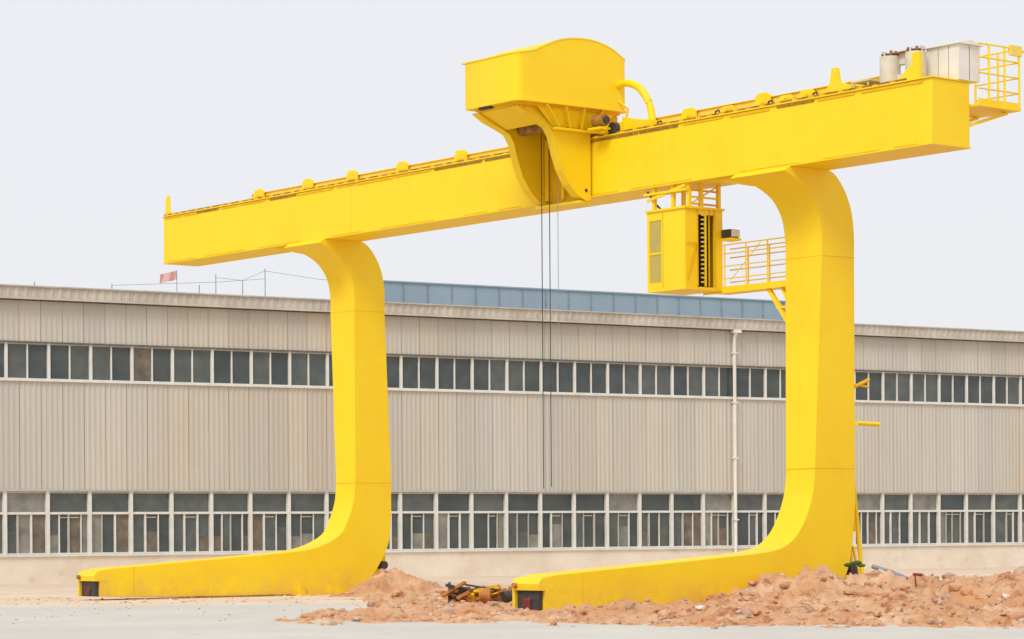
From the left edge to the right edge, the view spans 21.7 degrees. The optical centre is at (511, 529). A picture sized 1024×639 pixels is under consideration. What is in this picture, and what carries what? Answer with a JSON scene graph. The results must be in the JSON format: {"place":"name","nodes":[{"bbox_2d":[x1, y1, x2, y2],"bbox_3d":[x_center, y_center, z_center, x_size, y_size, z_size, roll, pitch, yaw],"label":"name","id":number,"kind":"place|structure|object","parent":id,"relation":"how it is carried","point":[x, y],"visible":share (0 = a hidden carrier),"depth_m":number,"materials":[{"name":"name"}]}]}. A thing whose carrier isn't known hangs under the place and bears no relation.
{"place":"outdoors","nodes":[
{"label":"outdoors","id":0,"kind":"place"},
{"bbox_2d":[76,310,387,599],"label":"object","id":1,"kind":"object","parent":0,"point":[93,582],"visible":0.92,"depth_m":83.65,"materials":[{"name":"yellow metal"}]},
{"bbox_2d":[0,567,1018,605],"bbox_3d":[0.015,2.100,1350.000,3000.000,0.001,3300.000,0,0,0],"label":"ground","id":2,"kind":"structure","parent":0,"point":[35,592],"depth_m":88.89,"materials":[{"name":"beige concrete"}]},
{"bbox_2d":[93,239,390,596],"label":"leg","id":3,"kind":"object","parent":2,"relation":"on","point":[345,551],"visible":0.94,"depth_m":89.39,"materials":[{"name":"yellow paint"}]},
{"bbox_2d":[276,177,758,254],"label":"leg gussets","id":4,"kind":"object","parent":3,"relation":"attached to","point":[727,180],"visible":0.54,"depth_m":73.80,"materials":[{"name":"yellow paint"}]},
{"bbox_2d":[164,77,969,262],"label":"girder","id":5,"kind":"object","parent":3,"relation":"on","point":[931,109],"visible":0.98,"depth_m":76.35,"materials":[{"name":"yellow metal"}]},
{"bbox_2d":[165,51,921,213],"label":"girder top fittings","id":6,"kind":"object","parent":5,"relation":"on","point":[913,70],"visible":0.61,"depth_m":75.63,"materials":[{"name":"yellow metal"}]},
{"bbox_2d":[162,75,971,265],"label":"girder flanges","id":7,"kind":"object","parent":5,"relation":"on","point":[877,156],"visible":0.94,"depth_m":78.76,"materials":[{"name":"yellow metal"}]},
{"bbox_2d":[480,103,666,209],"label":"trolley carriage","id":8,"kind":"object","parent":7,"relation":"on","point":[508,118],"visible":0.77,"depth_m":77.43,"materials":[{"name":"yellow metal"}]},
{"bbox_2d":[472,105,590,205],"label":"trolley arms","id":9,"kind":"object","parent":8,"relation":"attached to","point":[570,152],"visible":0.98,"depth_m":77.77},
{"bbox_2d":[465,39,624,110],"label":"trolley hood","id":10,"kind":"object","parent":8,"relation":"on","point":[580,72],"visible":0.8,"depth_m":76.87,"materials":[{"name":"yellow paint"}]},
{"bbox_2d":[461,38,624,64],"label":"trolley roof","id":11,"kind":"structure","parent":10,"relation":"on","point":[531,48],"depth_m":76.92,"materials":[{"name":"yellow paint"}]},
{"bbox_2d":[465,98,625,115],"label":"trolley hood rim","id":12,"kind":"object","parent":10,"relation":"attached to","point":[508,103],"visible":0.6,"depth_m":76.82,"materials":[{"name":"yellow metal"}]},
{"bbox_2d":[541,133,558,488],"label":"hoist ropes","id":13,"kind":"object","parent":8,"relation":"hanging from","point":[550,306],"visible":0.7,"depth_m":78.30,"materials":[{"name":"metal"}]},
{"bbox_2d":[616,79,655,119],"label":"trolley cable arm","id":14,"kind":"object","parent":8,"relation":"attached to","point":[639,88],"visible":0.9,"depth_m":77.22},
{"bbox_2d":[851,45,926,87],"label":"resistor drums","id":15,"kind":"object","parent":7,"relation":"on","point":[891,63],"visible":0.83,"depth_m":69.22,"materials":[{"name":"metal"}]},
{"bbox_2d":[925,40,983,83],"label":"electric cabinet","id":16,"kind":"object","parent":7,"relation":"on","point":[959,60],"visible":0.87,"depth_m":68.46,"materials":[{"name":"white metal"}]},
{"bbox_2d":[969,42,1023,126],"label":"end platform railing","id":17,"kind":"object","parent":5,"relation":"attached to","point":[988,107],"visible":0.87,"depth_m":69.13,"materials":[{"name":"yellow metal"}]},
{"bbox_2d":[435,581,511,602],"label":"scrap steel pile","id":18,"kind":"object","parent":2,"relation":"on","point":[477,594],"visible":0.81,"depth_m":74.52,"materials":[{"name":"yellow metal"}]},
{"bbox_2d":[0,565,1023,628],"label":"rubble stones","id":19,"kind":"object","parent":2,"relation":"on","point":[749,613],"visible":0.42,"depth_m":62.69,"materials":[{"name":"brown stone"}]},
{"bbox_2d":[274,564,1023,628],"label":"dirt mound","id":20,"kind":"object","parent":2,"relation":"on","point":[384,584],"visible":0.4,"depth_m":63.31,"materials":[{"name":"brown soil"}]},
{"bbox_2d":[844,560,864,566],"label":"green tarp","id":21,"kind":"object","parent":20,"relation":"on","point":[857,563],"visible":1,"depth_m":71.84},
{"bbox_2d":[852,378,879,573],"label":"leg prop","id":22,"kind":"object","parent":20,"relation":"on","point":[856,516],"visible":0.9,"depth_m":73.34,"materials":[{"name":"yellow paint"}]},
{"bbox_2d":[871,564,922,586],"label":"steel pipes","id":23,"kind":"object","parent":20,"relation":"on","point":[879,568],"visible":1,"depth_m":72.11,"materials":[{"name":"grey metal"}]},
{"bbox_2d":[529,166,854,608],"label":"leg","id":24,"kind":"object","parent":2,"relation":"on","point":[813,528],"visible":0.86,"depth_m":72.37,"materials":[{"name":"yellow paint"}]},
{"bbox_2d":[703,237,785,322],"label":"cab platform","id":25,"kind":"structure","parent":24,"relation":"attached to","point":[769,286],"depth_m":74.86,"materials":[{"name":"yellow paint"}]},
{"bbox_2d":[643,182,740,294],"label":"operator cab","id":26,"kind":"object","parent":25,"relation":"on","point":[684,250],"visible":1,"depth_m":75.31,"materials":[{"name":"yellow paint"}]},
{"bbox_2d":[0,604,1023,638],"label":"concrete road","id":27,"kind":"structure","parent":0,"point":[250,621],"depth_m":56.89,"materials":[{"name":"grey concrete"}]},
{"bbox_2d":[0,301,1023,584],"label":"walls","id":28,"kind":"structure","parent":0,"point":[40,569],"depth_m":123.33,"materials":[{"name":"paint"}]},
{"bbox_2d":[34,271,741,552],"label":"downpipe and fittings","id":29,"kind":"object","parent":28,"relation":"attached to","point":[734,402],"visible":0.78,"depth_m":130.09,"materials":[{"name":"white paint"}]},
{"bbox_2d":[0,299,1023,491],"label":"siding","id":30,"kind":"object","parent":28,"relation":"attached to","point":[226,444],"visible":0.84,"depth_m":122.30,"materials":[{"name":"beige metal"}]},
{"bbox_2d":[0,342,1023,554],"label":"window frames","id":31,"kind":"structure","parent":28,"relation":"attached to","point":[288,512],"depth_m":123.06,"materials":[{"name":"white metal"}]},
{"bbox_2d":[0,343,1023,554],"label":"window glass","id":32,"kind":"object","parent":31,"relation":"in","point":[76,502],"visible":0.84,"depth_m":122.26,"materials":[{"name":"black glass"}]},
{"bbox_2d":[0,284,1023,342],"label":"eaves and roof","id":33,"kind":"object","parent":28,"relation":"on","point":[148,298],"visible":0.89,"depth_m":122.01,"materials":[{"name":"beige metal"}]},
{"bbox_2d":[160,270,176,287],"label":"flag on pole","id":34,"kind":"object","parent":33,"relation":"attached to","point":[168,277],"visible":0.91,"depth_m":116.29,"materials":[{"name":"fabric"}]},
{"bbox_2d":[383,280,785,319],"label":"roof monitor","id":35,"kind":"object","parent":33,"relation":"on","point":[485,295],"visible":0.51,"depth_m":132.78,"materials":[{"name":"blue metal"}]},
{"bbox_2d":[0,0,1023,330],"label":"sky","id":36,"kind":"structure","parent":0,"point":[110,110],"materials":[{"name":"white"}]},
{"bbox_2d":[511,255,857,609],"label":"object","id":37,"kind":"object","parent":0,"point":[533,592],"visible":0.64,"depth_m":66.40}
]}

